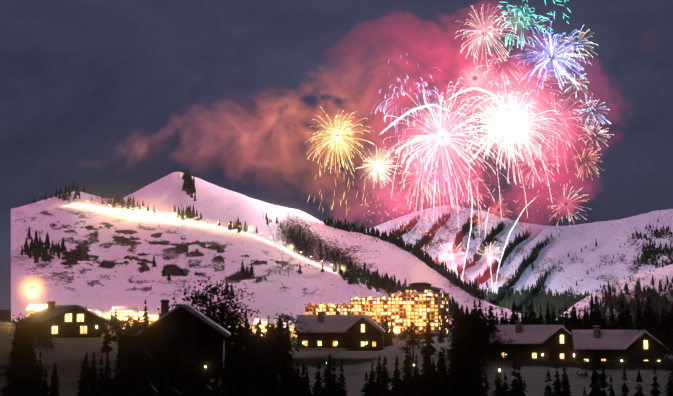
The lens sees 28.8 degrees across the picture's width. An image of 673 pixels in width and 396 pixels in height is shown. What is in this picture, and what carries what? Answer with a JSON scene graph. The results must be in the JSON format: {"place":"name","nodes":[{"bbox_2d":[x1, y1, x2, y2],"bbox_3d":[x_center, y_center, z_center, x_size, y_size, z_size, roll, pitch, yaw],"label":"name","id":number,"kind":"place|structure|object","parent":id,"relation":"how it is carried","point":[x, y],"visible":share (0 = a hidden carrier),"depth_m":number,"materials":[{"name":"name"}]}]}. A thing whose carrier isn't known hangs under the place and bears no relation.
{"place":"outdoors","nodes":[
{"label":"outdoors","id":0,"kind":"place"},
{"bbox_2d":[11,172,520,334],"bbox_3d":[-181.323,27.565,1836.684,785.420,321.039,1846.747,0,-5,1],"label":"mountain terrain","id":1,"kind":"structure","parent":0,"point":[270,296],"depth_m":1801.93,"materials":[{"name":"white snow"}]},
{"bbox_2d":[33,176,323,295],"bbox_3d":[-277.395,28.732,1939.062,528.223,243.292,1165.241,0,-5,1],"label":"trees","id":2,"kind":"object","parent":1,"relation":"on","point":[242,269],"visible":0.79,"depth_m":1773.83,"materials":[{"name":"green plant"}]},
{"bbox_2d":[177,173,190,281],"bbox_3d":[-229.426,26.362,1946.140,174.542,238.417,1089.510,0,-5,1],"label":"ski lift","id":3,"kind":"object","parent":1,"relation":"on","point":[182,233],"visible":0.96,"depth_m":1786.48,"materials":[{"name":"grey metal"}]},
{"bbox_2d":[119,206,321,266],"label":"ski slope lights","id":4,"kind":"object","parent":1,"relation":"on","point":[207,225],"visible":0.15,"depth_m":1965.77,"materials":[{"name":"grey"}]},
{"bbox_2d":[22,200,475,310],"bbox_3d":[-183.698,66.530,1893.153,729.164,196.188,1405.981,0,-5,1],"label":"mountain brush","id":5,"kind":"object","parent":1,"relation":"on","point":[145,260],"visible":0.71,"depth_m":1703.48,"materials":[{"name":"grey"}]},
{"bbox_2d":[20,169,484,317],"bbox_3d":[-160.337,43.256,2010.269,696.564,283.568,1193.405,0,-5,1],"label":"mountain forest","id":6,"kind":"object","parent":1,"relation":"on","point":[374,278],"visible":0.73,"depth_m":1982.10,"materials":[{"name":"green plant"}]},
{"bbox_2d":[258,198,290,276],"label":"ski lift","id":7,"kind":"object","parent":1,"relation":"on","point":[279,244],"visible":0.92,"depth_m":1812.30,"materials":[{"name":"grey metal"}]},
{"bbox_2d":[319,214,482,299],"bbox_3d":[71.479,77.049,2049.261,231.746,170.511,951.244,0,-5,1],"label":"trees","id":8,"kind":"object","parent":1,"relation":"on","point":[351,226],"visible":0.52,"depth_m":2296.27,"materials":[{"name":"green plant"}]},
{"bbox_2d":[0,310,672,395],"bbox_3d":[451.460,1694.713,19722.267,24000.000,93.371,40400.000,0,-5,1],"label":"ground","id":9,"kind":"structure","parent":0,"point":[68,356],"depth_m":284.56,"materials":[{"name":"white snow"}]},
{"bbox_2d":[27,305,46,315],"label":"lit building","id":10,"kind":"structure","parent":9,"relation":"on","point":[37,308],"depth_m":1001.90,"materials":[{"name":"paint"}]},
{"bbox_2d":[23,301,109,337],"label":"chalet","id":11,"kind":"object","parent":9,"relation":"on","point":[72,321],"visible":0.94,"depth_m":256.41,"materials":[{"name":"brown wood"}]},
{"bbox_2d":[87,309,113,323],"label":"lit building","id":12,"kind":"structure","parent":9,"relation":"on","point":[107,313],"depth_m":1010.70,"materials":[{"name":"paint"}]},
{"bbox_2d":[112,306,139,325],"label":"lit building","id":13,"kind":"structure","parent":9,"relation":"on","point":[126,312],"depth_m":971.93,"materials":[{"name":"paint"}]},
{"bbox_2d":[138,311,160,324],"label":"lit building","id":14,"kind":"structure","parent":9,"relation":"on","point":[153,315],"depth_m":1018.13,"materials":[{"name":"paint"}]},
{"bbox_2d":[133,300,230,378],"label":"chalet","id":15,"kind":"object","parent":9,"relation":"on","point":[182,325],"visible":0.81,"depth_m":210.43,"materials":[{"name":"brown wood"}]},
{"bbox_2d":[229,319,253,332],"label":"lit building","id":16,"kind":"structure","parent":9,"relation":"on","point":[250,321],"depth_m":1019.78,"materials":[{"name":"paint"}]},
{"bbox_2d":[253,318,282,335],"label":"lit building","id":17,"kind":"structure","parent":9,"relation":"on","point":[264,322],"depth_m":976.47,"materials":[{"name":"paint"}]},
{"bbox_2d":[283,322,296,335],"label":"lit building","id":18,"kind":"structure","parent":9,"relation":"on","point":[291,326],"depth_m":1054.51,"materials":[{"name":"paint"}]},
{"bbox_2d":[1,314,672,395],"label":"conifers","id":19,"kind":"object","parent":9,"relation":"on","point":[266,369],"visible":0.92,"depth_m":119.03,"materials":[{"name":"green plant"}]},
{"bbox_2d":[5,274,672,381],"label":"trees","id":20,"kind":"object","parent":9,"relation":"on","point":[211,309],"visible":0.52,"depth_m":258.08,"materials":[{"name":"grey plant"}]},
{"bbox_2d":[293,311,385,350],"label":"chalet","id":21,"kind":"object","parent":9,"relation":"on","point":[351,332],"visible":0.98,"depth_m":345.98,"materials":[{"name":"brown wood"}]},
{"bbox_2d":[30,297,672,356],"bbox_3d":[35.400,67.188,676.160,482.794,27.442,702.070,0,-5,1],"label":"valley conifers","id":22,"kind":"object","parent":9,"relation":"on","point":[574,321],"visible":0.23,"depth_m":372.27,"materials":[{"name":"green plant"}]},
{"bbox_2d":[304,282,449,333],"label":"grand hotel","id":23,"kind":"structure","parent":9,"relation":"on","point":[417,302],"depth_m":1160.67,"materials":[{"name":"paint"}]},
{"bbox_2d":[490,321,573,359],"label":"chalet","id":24,"kind":"object","parent":9,"relation":"on","point":[547,341],"visible":0.81,"depth_m":324.38,"materials":[{"name":"brown wood"}]},
{"bbox_2d":[570,326,667,360],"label":"chalet","id":25,"kind":"object","parent":9,"relation":"on","point":[629,345],"visible":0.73,"depth_m":310.70,"materials":[{"name":"brown wood"}]},
{"bbox_2d":[0,0,672,309],"label":"sky","id":26,"kind":"structure","parent":0,"point":[370,113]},
{"bbox_2d":[366,205,672,312],"bbox_3d":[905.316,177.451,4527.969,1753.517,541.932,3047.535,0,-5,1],"label":"mountain terrain","id":27,"kind":"structure","parent":0,"point":[569,272],"depth_m":4286.35,"materials":[{"name":"white snow"}]},
{"bbox_2d":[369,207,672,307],"bbox_3d":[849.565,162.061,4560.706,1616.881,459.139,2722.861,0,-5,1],"label":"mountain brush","id":28,"kind":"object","parent":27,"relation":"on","point":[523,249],"depth_m":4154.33,"materials":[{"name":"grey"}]},
{"bbox_2d":[388,208,672,322],"bbox_3d":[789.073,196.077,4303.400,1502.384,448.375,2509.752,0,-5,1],"label":"mountain forest","id":29,"kind":"object","parent":27,"relation":"on","point":[541,299],"depth_m":3847.60,"materials":[{"name":"green plant"}]},
{"bbox_2d":[556,264,672,321],"bbox_3d":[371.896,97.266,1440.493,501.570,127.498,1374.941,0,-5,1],"label":"hill terrain","id":30,"kind":"structure","parent":0,"point":[659,273],"depth_m":1624.85,"materials":[{"name":"white snow"}]},
{"bbox_2d":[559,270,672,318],"bbox_3d":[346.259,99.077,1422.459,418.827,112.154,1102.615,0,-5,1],"label":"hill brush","id":31,"kind":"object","parent":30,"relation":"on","point":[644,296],"depth_m":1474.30,"materials":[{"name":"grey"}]},
{"bbox_2d":[579,274,672,328],"bbox_3d":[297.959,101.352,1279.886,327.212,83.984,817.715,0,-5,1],"label":"hill trees","id":32,"kind":"object","parent":30,"relation":"on","point":[656,299],"visible":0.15,"depth_m":1389.16,"materials":[{"name":"green plant"}]}
]}

